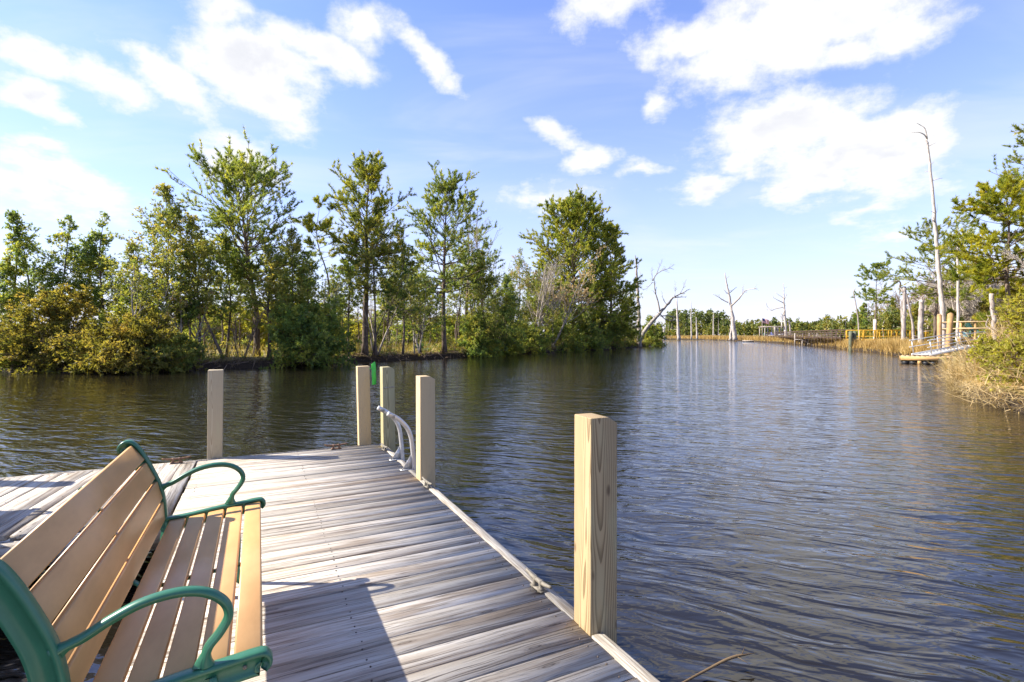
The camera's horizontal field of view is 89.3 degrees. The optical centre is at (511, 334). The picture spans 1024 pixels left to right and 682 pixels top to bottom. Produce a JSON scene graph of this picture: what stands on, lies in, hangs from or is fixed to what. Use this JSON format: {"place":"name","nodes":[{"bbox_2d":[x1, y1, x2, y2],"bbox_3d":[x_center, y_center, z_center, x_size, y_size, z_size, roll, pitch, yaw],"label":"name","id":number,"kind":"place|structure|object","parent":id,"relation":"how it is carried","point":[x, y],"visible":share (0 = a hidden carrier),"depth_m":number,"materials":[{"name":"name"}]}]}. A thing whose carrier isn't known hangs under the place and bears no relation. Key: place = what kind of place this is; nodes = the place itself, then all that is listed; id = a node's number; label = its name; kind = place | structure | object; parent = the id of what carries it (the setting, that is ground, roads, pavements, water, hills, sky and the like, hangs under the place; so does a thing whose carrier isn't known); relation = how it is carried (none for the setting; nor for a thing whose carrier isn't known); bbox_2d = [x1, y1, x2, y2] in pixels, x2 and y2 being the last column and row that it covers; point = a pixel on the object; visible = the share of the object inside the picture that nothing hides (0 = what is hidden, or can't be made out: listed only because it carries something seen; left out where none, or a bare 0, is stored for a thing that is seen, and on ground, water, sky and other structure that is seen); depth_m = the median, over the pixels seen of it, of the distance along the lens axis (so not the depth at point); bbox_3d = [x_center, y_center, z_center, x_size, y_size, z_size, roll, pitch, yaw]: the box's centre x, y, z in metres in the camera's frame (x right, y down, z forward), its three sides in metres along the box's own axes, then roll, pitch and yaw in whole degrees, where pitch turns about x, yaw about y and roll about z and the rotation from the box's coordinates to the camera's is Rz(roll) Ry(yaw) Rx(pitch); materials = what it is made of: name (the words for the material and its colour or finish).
{"place":"outdoors","nodes":[
{"label":"outdoors","id":0,"kind":"place"},
{"bbox_2d":[16,342,651,371],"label":"dry grass","id":1,"kind":"structure","parent":0,"point":[357,354],"depth_m":37.66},
{"bbox_2d":[35,339,643,359],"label":"marsh grass","id":2,"kind":"structure","parent":0,"point":[266,348],"depth_m":40.46,"materials":[{"name":"plant"}]},
{"bbox_2d":[0,339,1023,681],"bbox_3d":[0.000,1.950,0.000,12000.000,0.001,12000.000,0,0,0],"label":"water","id":3,"kind":"structure","parent":0,"point":[798,513],"depth_m":7.41,"materials":[{"name":"liquid"}]},
{"bbox_2d":[207,369,223,458],"bbox_3d":[-3.426,2.000,5.968,0.150,3.200,0.150,1,0,-27],"label":"dock post","id":4,"kind":"object","parent":3,"relation":"in","point":[215,418],"visible":0.45,"depth_m":5.90,"materials":[{"name":"brown wood"}]},
{"bbox_2d":[356,366,370,444],"bbox_3d":[-1.892,2.000,6.695,0.150,3.200,0.150,-1,1,-24],"label":"dock post","id":5,"kind":"object","parent":3,"relation":"in","point":[363,405],"visible":0.45,"depth_m":6.62,"materials":[{"name":"brown wood"}]},
{"bbox_2d":[380,366,395,452],"bbox_3d":[-1.554,2.000,6.547,0.150,3.200,0.153,-1,0,-26],"label":"dock post","id":6,"kind":"object","parent":3,"relation":"in","point":[387,389],"visible":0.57,"depth_m":6.48,"materials":[{"name":"brown wood"}]},
{"bbox_2d":[0,443,659,681],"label":"wooden dock","id":7,"kind":"object","parent":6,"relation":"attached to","point":[378,565],"visible":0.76,"depth_m":2.98,"materials":[{"name":"grey wood"}]},
{"bbox_2d":[0,440,272,681],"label":"park bench","id":8,"kind":"object","parent":7,"relation":"on","point":[65,645],"visible":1,"depth_m":1.71,"materials":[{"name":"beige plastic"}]},
{"bbox_2d":[377,406,415,470],"bbox_3d":[-1.230,1.740,5.577,0.344,1.920,0.540,0,0,-26],"label":"dock ladder","id":9,"kind":"object","parent":7,"relation":"attached to","point":[410,464],"visible":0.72,"depth_m":5.39,"materials":[{"name":"metal"}]},
{"bbox_2d":[416,375,434,486],"bbox_3d":[-0.844,2.000,5.082,0.150,3.200,0.150,0,0,-26],"label":"dock post","id":10,"kind":"object","parent":3,"relation":"in","point":[425,426],"visible":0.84,"depth_m":5.02,"materials":[{"name":"brown wood"}]},
{"bbox_2d":[574,413,616,643],"bbox_3d":[0.403,1.995,2.519,0.150,3.210,0.150,0,0,-24],"label":"dock post","id":11,"kind":"object","parent":3,"relation":"in","point":[595,523],"visible":0.97,"depth_m":2.46,"materials":[{"name":"brown wood"}]},
{"bbox_2d":[682,647,756,681],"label":"reed stalk","id":12,"kind":"object","parent":3,"relation":"on","point":[716,664],"visible":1,"depth_m":2.98,"materials":[{"name":"plant"}]},
{"bbox_2d":[665,335,942,355],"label":"marsh reeds","id":13,"kind":"object","parent":3,"relation":"in","point":[902,346],"visible":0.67,"depth_m":63.58,"materials":[{"name":"plant"}]},
{"bbox_2d":[900,355,953,364],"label":"floating platform","id":14,"kind":"structure","parent":3,"relation":"on","point":[910,359],"depth_m":34.78,"materials":[{"name":"wood"}]},
{"bbox_2d":[909,331,981,355],"bbox_3d":[30.558,0.575,36.399,6.596,1.710,1.218,0,0,-24],"label":"gangway","id":15,"kind":"object","parent":14,"relation":"on","point":[933,352],"visible":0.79,"depth_m":36.01,"materials":[{"name":"metal"}]},
{"bbox_2d":[0,335,1023,412],"bbox_3d":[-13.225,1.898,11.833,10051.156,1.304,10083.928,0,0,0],"label":"ground","id":16,"kind":"structure","parent":0,"point":[263,363],"depth_m":31.04,"materials":[{"name":"soil"}]},
{"bbox_2d":[0,210,36,333],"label":"cedar tree","id":17,"kind":"object","parent":16,"relation":"on","point":[12,239],"visible":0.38,"depth_m":30.30,"materials":[{"name":"plant"}]},
{"bbox_2d":[0,262,46,341],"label":"cedar tree","id":18,"kind":"object","parent":16,"relation":"on","point":[4,300],"visible":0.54,"depth_m":29.60,"materials":[{"name":"plant"}]},
{"bbox_2d":[0,208,67,334],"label":"cedar tree","id":19,"kind":"object","parent":16,"relation":"on","point":[29,247],"visible":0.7,"depth_m":30.46,"materials":[{"name":"plant"}]},
{"bbox_2d":[0,283,80,374],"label":"waterside bush","id":20,"kind":"object","parent":16,"relation":"on","point":[22,335],"visible":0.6,"depth_m":26.89,"materials":[{"name":"green plant"}]},
{"bbox_2d":[17,214,95,337],"bbox_3d":[-27.187,-2.889,30.861,4.096,8.762,3.891,0,0,-36],"label":"cedar tree","id":21,"kind":"object","parent":16,"relation":"on","point":[56,280],"visible":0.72,"depth_m":30.83,"materials":[{"name":"plant"}]},
{"bbox_2d":[21,283,101,373],"bbox_3d":[-23.909,-0.109,28.325,4.742,5.515,4.535,0,0,38],"label":"waterside bush","id":22,"kind":"object","parent":16,"relation":"on","point":[69,310],"visible":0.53,"depth_m":27.68,"materials":[{"name":"green plant"}]},
{"bbox_2d":[34,233,120,324],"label":"cedar tree","id":23,"kind":"object","parent":16,"relation":"on","point":[80,272],"visible":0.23,"depth_m":31.30,"materials":[{"name":"plant"}]},
{"bbox_2d":[73,211,121,321],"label":"cedar tree","id":24,"kind":"object","parent":16,"relation":"on","point":[91,254],"visible":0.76,"depth_m":31.29,"materials":[{"name":"plant"}]},
{"bbox_2d":[47,317,153,374],"bbox_3d":[-21.197,0.862,27.116,4.413,3.622,4.049,0,0,13],"label":"waterside bush","id":25,"kind":"object","parent":16,"relation":"on","point":[91,332],"visible":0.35,"depth_m":26.08,"materials":[{"name":"green plant"}]},
{"bbox_2d":[94,293,167,334],"bbox_3d":[-21.414,0.072,29.186,4.242,5.234,4.384,0,0,-39],"label":"waterside bush","id":26,"kind":"object","parent":16,"relation":"on","point":[116,310],"visible":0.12,"depth_m":28.86,"materials":[{"name":"green plant"}]},
{"bbox_2d":[98,237,172,326],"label":"cedar tree","id":27,"kind":"object","parent":16,"relation":"on","point":[118,278],"visible":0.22,"depth_m":30.21,"materials":[{"name":"plant"}]},
{"bbox_2d":[76,308,202,374],"bbox_3d":[-19.254,0.616,26.979,5.195,4.215,5.568,0,0,25],"label":"waterside bush","id":28,"kind":"object","parent":16,"relation":"on","point":[147,331],"visible":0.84,"depth_m":26.18,"materials":[{"name":"green plant"}]},
{"bbox_2d":[109,259,186,324],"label":"leafy tree","id":29,"kind":"object","parent":16,"relation":"on","point":[135,266],"visible":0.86,"depth_m":28.32,"materials":[{"name":"green plant"}]},
{"bbox_2d":[94,183,234,334],"bbox_3d":[-19.888,-3.723,30.041,6.400,10.406,5.681,0,0,19],"label":"cedar tree","id":30,"kind":"object","parent":16,"relation":"on","point":[170,214],"visible":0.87,"depth_m":29.46,"materials":[{"name":"plant"}]},
{"bbox_2d":[126,328,208,372],"bbox_3d":[-18.439,0.997,27.892,3.948,2.894,3.953,0,0,8],"label":"waterside bush","id":31,"kind":"object","parent":16,"relation":"on","point":[177,341],"visible":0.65,"depth_m":27.31,"materials":[{"name":"green plant"}]},
{"bbox_2d":[160,284,204,359],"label":"leaning cedar","id":32,"kind":"object","parent":16,"relation":"on","point":[189,317],"visible":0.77,"depth_m":29.88,"materials":[{"name":"plant"}]},
{"bbox_2d":[160,290,222,340],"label":"leafy tree","id":33,"kind":"object","parent":16,"relation":"on","point":[199,328],"visible":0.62,"depth_m":30.22,"materials":[{"name":"green plant"}]},
{"bbox_2d":[162,258,223,357],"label":"leaning cedar","id":34,"kind":"object","parent":16,"relation":"on","point":[212,334],"visible":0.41,"depth_m":30.93,"materials":[{"name":"plant"}]},
{"bbox_2d":[152,210,240,352],"bbox_3d":[-18.582,-3.011,30.972,5.057,8.986,4.682,0,0,34],"label":"cedar tree","id":35,"kind":"object","parent":16,"relation":"on","point":[201,249],"visible":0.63,"depth_m":30.70,"materials":[{"name":"plant"}]},
{"bbox_2d":[167,306,243,348],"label":"marsh bush","id":36,"kind":"object","parent":16,"relation":"on","point":[210,337],"visible":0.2,"depth_m":47.35,"materials":[{"name":"green plant"}]},
{"bbox_2d":[185,232,262,356],"bbox_3d":[-17.804,-2.471,32.092,4.590,7.900,4.789,0,0,-13],"label":"cedar tree","id":37,"kind":"object","parent":16,"relation":"on","point":[233,309],"visible":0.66,"depth_m":32.32,"materials":[{"name":"plant"}]},
{"bbox_2d":[212,271,257,352],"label":"cedar tree","id":38,"kind":"object","parent":16,"relation":"on","point":[242,304],"visible":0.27,"depth_m":40.82,"materials":[{"name":"plant"}]},
{"bbox_2d":[147,126,324,356],"bbox_3d":[-17.041,-5.768,34.037,8.771,14.478,10.230,0,0,37],"label":"pine tree","id":39,"kind":"object","parent":16,"relation":"on","point":[246,172],"visible":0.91,"depth_m":32.87,"materials":[{"name":"green plant"}]},
{"bbox_2d":[202,306,276,349],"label":"marsh bush","id":40,"kind":"object","parent":16,"relation":"on","point":[245,330],"visible":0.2,"depth_m":48.43,"materials":[{"name":"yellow plant"}]},
{"bbox_2d":[223,308,267,357],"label":"leafless tree","id":41,"kind":"object","parent":16,"relation":"on","point":[248,340],"visible":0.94,"depth_m":31.43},
{"bbox_2d":[235,238,297,356],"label":"cedar tree","id":42,"kind":"object","parent":16,"relation":"on","point":[272,263],"visible":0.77,"depth_m":31.80,"materials":[{"name":"plant"}]},
{"bbox_2d":[248,225,319,313],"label":"cedar tree","id":43,"kind":"object","parent":16,"relation":"on","point":[293,246],"visible":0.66,"depth_m":32.80,"materials":[{"name":"plant"}]},
{"bbox_2d":[0,341,585,372],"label":"exposed roots","id":44,"kind":"object","parent":16,"relation":"on","point":[272,358],"visible":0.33,"depth_m":31.13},
{"bbox_2d":[259,302,342,368],"bbox_3d":[-12.684,0.190,31.258,4.636,4.482,4.694,0,0,-1],"label":"waterside bush","id":45,"kind":"object","parent":16,"relation":"on","point":[292,327],"visible":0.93,"depth_m":30.69,"materials":[{"name":"green plant"}]},
{"bbox_2d":[270,247,342,322],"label":"cedar tree","id":46,"kind":"object","parent":16,"relation":"on","point":[313,285],"visible":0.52,"depth_m":33.21,"materials":[{"name":"plant"}]},
{"bbox_2d":[289,194,344,302],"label":"pine tree","id":47,"kind":"object","parent":16,"relation":"on","point":[309,222],"visible":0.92,"depth_m":36.99,"materials":[{"name":"green plant"}]},
{"bbox_2d":[2,313,646,360],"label":"brushwood","id":48,"kind":"object","parent":16,"relation":"on","point":[347,352],"visible":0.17,"depth_m":37.09,"materials":[{"name":"plant"}]},
{"bbox_2d":[2,335,650,363],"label":"undergrowth","id":49,"kind":"object","parent":16,"relation":"on","point":[266,345],"visible":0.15,"depth_m":40.44,"materials":[{"name":"green plant"}]},
{"bbox_2d":[294,297,361,366],"bbox_3d":[-11.745,0.113,32.799,4.232,5.248,4.294,0,0,37],"label":"waterside bush","id":50,"kind":"object","parent":16,"relation":"on","point":[338,330],"visible":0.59,"depth_m":32.34,"materials":[{"name":"green plant"}]},
{"bbox_2d":[320,230,377,354],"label":"cedar tree","id":51,"kind":"object","parent":16,"relation":"on","point":[344,303],"visible":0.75,"depth_m":36.72,"materials":[{"name":"plant"}]},
{"bbox_2d":[315,148,418,354],"bbox_3d":[-10.519,-6.013,37.978,7.421,14.994,7.232,0,0,-5],"label":"pine tree","id":52,"kind":"object","parent":16,"relation":"on","point":[363,176],"visible":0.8,"depth_m":37.13,"materials":[{"name":"green plant"}]},
{"bbox_2d":[335,199,405,355],"bbox_3d":[-9.880,-4.127,36.642,5.083,11.194,5.152,0,0,37],"label":"cedar tree","id":53,"kind":"object","parent":16,"relation":"on","point":[371,256],"visible":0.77,"depth_m":36.44,"materials":[{"name":"plant"}]},
{"bbox_2d":[335,259,411,354],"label":"leafless tree","id":54,"kind":"object","parent":16,"relation":"on","point":[371,321],"visible":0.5,"depth_m":38.49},
{"bbox_2d":[372,245,427,357],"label":"leaning cedar","id":55,"kind":"object","parent":16,"relation":"on","point":[401,297],"visible":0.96,"depth_m":36.83,"materials":[{"name":"plant"}]},
{"bbox_2d":[373,305,433,346],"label":"marsh bush","id":56,"kind":"object","parent":16,"relation":"on","point":[378,321],"visible":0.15,"depth_m":58.60,"materials":[{"name":"green plant"}]},
{"bbox_2d":[374,223,435,354],"bbox_3d":[-8.241,-3.608,38.911,5.315,10.176,5.707,0,0,-37],"label":"cedar tree","id":57,"kind":"object","parent":16,"relation":"on","point":[403,256],"visible":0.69,"depth_m":38.94,"materials":[{"name":"plant"}]},
{"bbox_2d":[394,254,448,352],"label":"cedar tree","id":58,"kind":"object","parent":16,"relation":"on","point":[428,329],"visible":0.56,"depth_m":41.70,"materials":[{"name":"plant"}]},
{"bbox_2d":[403,280,442,353],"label":"leafless tree","id":59,"kind":"object","parent":16,"relation":"on","point":[415,339],"visible":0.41,"depth_m":40.78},
{"bbox_2d":[411,309,463,346],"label":"marsh bush","id":60,"kind":"object","parent":16,"relation":"on","point":[450,326],"visible":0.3,"depth_m":62.57,"materials":[{"name":"green plant"}]},
{"bbox_2d":[391,160,505,352],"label":"pine tree","id":61,"kind":"object","parent":16,"relation":"on","point":[435,204],"visible":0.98,"depth_m":43.23,"materials":[{"name":"green plant"}]},
{"bbox_2d":[438,256,473,344],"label":"cedar tree","id":62,"kind":"object","parent":16,"relation":"on","point":[452,302],"visible":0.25,"depth_m":58.19,"materials":[{"name":"plant"}]},
{"bbox_2d":[432,199,501,330],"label":"tree","id":63,"kind":"object","parent":16,"relation":"on","point":[477,243],"visible":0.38,"depth_m":48.99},
{"bbox_2d":[442,190,496,348],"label":"pine tree","id":64,"kind":"object","parent":16,"relation":"on","point":[479,235],"visible":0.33,"depth_m":49.75,"materials":[{"name":"green plant"}]},
{"bbox_2d":[453,313,508,357],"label":"waterside bush","id":65,"kind":"object","parent":16,"relation":"on","point":[487,348],"visible":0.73,"depth_m":45.56,"materials":[{"name":"green plant"}]},
{"bbox_2d":[454,227,508,307],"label":"pine tree","id":66,"kind":"object","parent":16,"relation":"on","point":[486,240],"visible":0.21,"depth_m":52.05,"materials":[{"name":"green plant"}]},
{"bbox_2d":[452,248,514,349],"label":"cedar tree","id":67,"kind":"object","parent":16,"relation":"on","point":[480,296],"visible":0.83,"depth_m":45.44,"materials":[{"name":"plant"}]},
{"bbox_2d":[40,305,933,338],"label":"distant woods","id":68,"kind":"object","parent":16,"relation":"on","point":[749,326],"visible":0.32,"depth_m":262.38,"materials":[{"name":"plant"}]},
{"bbox_2d":[483,274,531,350],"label":"cedar tree","id":69,"kind":"object","parent":16,"relation":"on","point":[507,283],"visible":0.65,"depth_m":47.40,"materials":[{"name":"plant"}]},
{"bbox_2d":[497,247,540,323],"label":"cedar tree","id":70,"kind":"object","parent":16,"relation":"on","point":[513,275],"visible":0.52,"depth_m":60.04,"materials":[{"name":"plant"}]},
{"bbox_2d":[517,315,553,353],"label":"waterside bush","id":71,"kind":"object","parent":16,"relation":"on","point":[533,339],"visible":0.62,"depth_m":53.72,"materials":[{"name":"green plant"}]},
{"bbox_2d":[519,283,568,343],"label":"cedar tree","id":72,"kind":"object","parent":16,"relation":"on","point":[534,302],"visible":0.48,"depth_m":57.33,"materials":[{"name":"green plant"}]},
{"bbox_2d":[524,254,566,348],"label":"leafless tree","id":73,"kind":"object","parent":16,"relation":"on","point":[544,298],"visible":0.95,"depth_m":57.05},
{"bbox_2d":[511,246,604,347],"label":"leafless tree","id":74,"kind":"object","parent":16,"relation":"on","point":[572,296],"visible":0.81,"depth_m":59.49,"materials":[{"name":"grey plant"}]},
{"bbox_2d":[544,313,589,351],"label":"waterside bush","id":75,"kind":"object","parent":16,"relation":"on","point":[569,344],"visible":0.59,"depth_m":60.90,"materials":[{"name":"green plant"}]},
{"bbox_2d":[545,281,596,341],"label":"cedar tree","id":76,"kind":"object","parent":16,"relation":"on","point":[585,317],"visible":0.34,"depth_m":65.15,"materials":[{"name":"plant"}]},
{"bbox_2d":[512,184,633,332],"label":"pine tree","id":77,"kind":"object","parent":16,"relation":"on","point":[581,205],"visible":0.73,"depth_m":69.73,"materials":[{"name":"green plant"}]},
{"bbox_2d":[570,312,611,350],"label":"waterside bush","id":78,"kind":"object","parent":16,"relation":"on","point":[596,342],"visible":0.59,"depth_m":65.88,"materials":[{"name":"green plant"}]},
{"bbox_2d":[584,286,621,343],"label":"cedar tree","id":79,"kind":"object","parent":16,"relation":"on","point":[609,334],"visible":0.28,"depth_m":71.42,"materials":[{"name":"plant"}]},
{"bbox_2d":[575,220,645,338],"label":"pine tree","id":80,"kind":"object","parent":16,"relation":"on","point":[623,301],"visible":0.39,"depth_m":75.32,"materials":[{"name":"green plant"}]},
{"bbox_2d":[597,317,630,348],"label":"waterside bush","id":81,"kind":"object","parent":16,"relation":"on","point":[619,328],"visible":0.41,"depth_m":73.12,"materials":[{"name":"green plant"}]},
{"bbox_2d":[615,297,645,346],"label":"waterside bush","id":82,"kind":"object","parent":16,"relation":"on","point":[635,318],"visible":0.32,"depth_m":78.81,"materials":[{"name":"green plant"}]},
{"bbox_2d":[642,315,668,346],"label":"waterside bush","id":83,"kind":"object","parent":16,"relation":"on","point":[653,335],"visible":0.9,"depth_m":87.31,"materials":[{"name":"green plant"}]},
{"bbox_2d":[641,261,690,339],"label":"dead tree","id":84,"kind":"object","parent":16,"relation":"on","point":[649,324],"visible":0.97,"depth_m":84.83,"materials":[{"name":"wood"}]},
{"bbox_2d":[713,274,758,340],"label":"dead tree","id":85,"kind":"object","parent":16,"relation":"on","point":[733,328],"visible":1,"depth_m":164.63,"materials":[{"name":"grey wood"}]},
{"bbox_2d":[767,329,853,348],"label":"boardwalk","id":86,"kind":"structure","parent":16,"relation":"on","point":[813,334],"depth_m":91.29,"materials":[{"name":"wood"}]},
{"bbox_2d":[843,302,872,338],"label":"cedar tree","id":87,"kind":"object","parent":16,"relation":"on","point":[864,320],"visible":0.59,"depth_m":119.67,"materials":[{"name":"plant"}]},
{"bbox_2d":[851,259,902,338],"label":"pine tree","id":88,"kind":"object","parent":16,"relation":"on","point":[879,265],"visible":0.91,"depth_m":91.59,"materials":[{"name":"green plant"}]},
{"bbox_2d":[846,330,933,341],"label":"wooden railing","id":89,"kind":"object","parent":16,"relation":"on","point":[875,333],"visible":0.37,"depth_m":70.14,"materials":[{"name":"wood"}]},
{"bbox_2d":[876,297,908,338],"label":"cedar tree","id":90,"kind":"object","parent":16,"relation":"on","point":[897,310],"visible":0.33,"depth_m":97.76,"materials":[{"name":"plant"}]},
{"bbox_2d":[891,280,908,339],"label":"dead tree","id":91,"kind":"object","parent":16,"relation":"on","point":[904,318],"visible":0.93,"depth_m":57.89,"materials":[{"name":"grey wood"}]},
{"bbox_2d":[894,301,933,342],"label":"cedar tree","id":92,"kind":"object","parent":16,"relation":"on","point":[914,309],"visible":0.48,"depth_m":77.54,"materials":[{"name":"plant"}]},
{"bbox_2d":[912,294,925,342],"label":"dead tree","id":93,"kind":"object","parent":16,"relation":"on","point":[920,320],"visible":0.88,"depth_m":49.87,"materials":[{"name":"grey wood"}]},
{"bbox_2d":[912,123,946,347],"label":"dead tree","id":94,"kind":"object","parent":16,"relation":"on","point":[941,301],"visible":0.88,"depth_m":41.91,"materials":[{"name":"grey wood"}]},
{"bbox_2d":[875,211,1000,343],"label":"pine tree","id":95,"kind":"object","parent":16,"relation":"on","point":[923,247],"visible":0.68,"depth_m":61.87,"materials":[{"name":"green plant"}]},
{"bbox_2d":[905,296,1023,413],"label":"tangled grass","id":96,"kind":"structure","parent":16,"relation":"on","point":[953,368],"depth_m":16.77,"materials":[{"name":"plant"}]},
{"bbox_2d":[986,288,1023,337],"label":"leafy shrub","id":97,"kind":"object","parent":96,"relation":"on","point":[1011,317],"visible":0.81,"depth_m":16.60,"materials":[{"name":"yellow plant"}]},
{"bbox_2d":[929,173,1023,337],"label":"pine tree","id":98,"kind":"object","parent":16,"relation":"on","point":[991,206],"visible":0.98,"depth_m":35.88,"materials":[{"name":"green plant"}]},
{"bbox_2d":[965,329,1013,373],"bbox_3d":[15.228,0.574,16.176,1.668,1.540,1.311,0,0,42],"label":"leafy shrub","id":99,"kind":"object","parent":16,"relation":"on","point":[980,348],"visible":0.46,"depth_m":16.31,"materials":[{"name":"yellow plant"}]},
{"bbox_2d":[969,285,1023,336],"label":"pine tree","id":100,"kind":"object","parent":16,"relation":"on","point":[1001,295],"visible":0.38,"depth_m":44.06,"materials":[{"name":"green plant"}]},
{"bbox_2d":[975,329,1023,391],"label":"leafy shrub","id":101,"kind":"object","parent":16,"relation":"on","point":[1018,347],"visible":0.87,"depth_m":13.63,"materials":[{"name":"yellow plant"}]},
{"bbox_2d":[982,123,1023,254],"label":"pine tree","id":102,"kind":"object","parent":16,"relation":"on","point":[1016,172],"visible":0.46,"depth_m":39.61,"materials":[{"name":"green plant"}]},
{"bbox_2d":[0,0,1023,334],"label":"sky","id":103,"kind":"structure","parent":0,"point":[769,144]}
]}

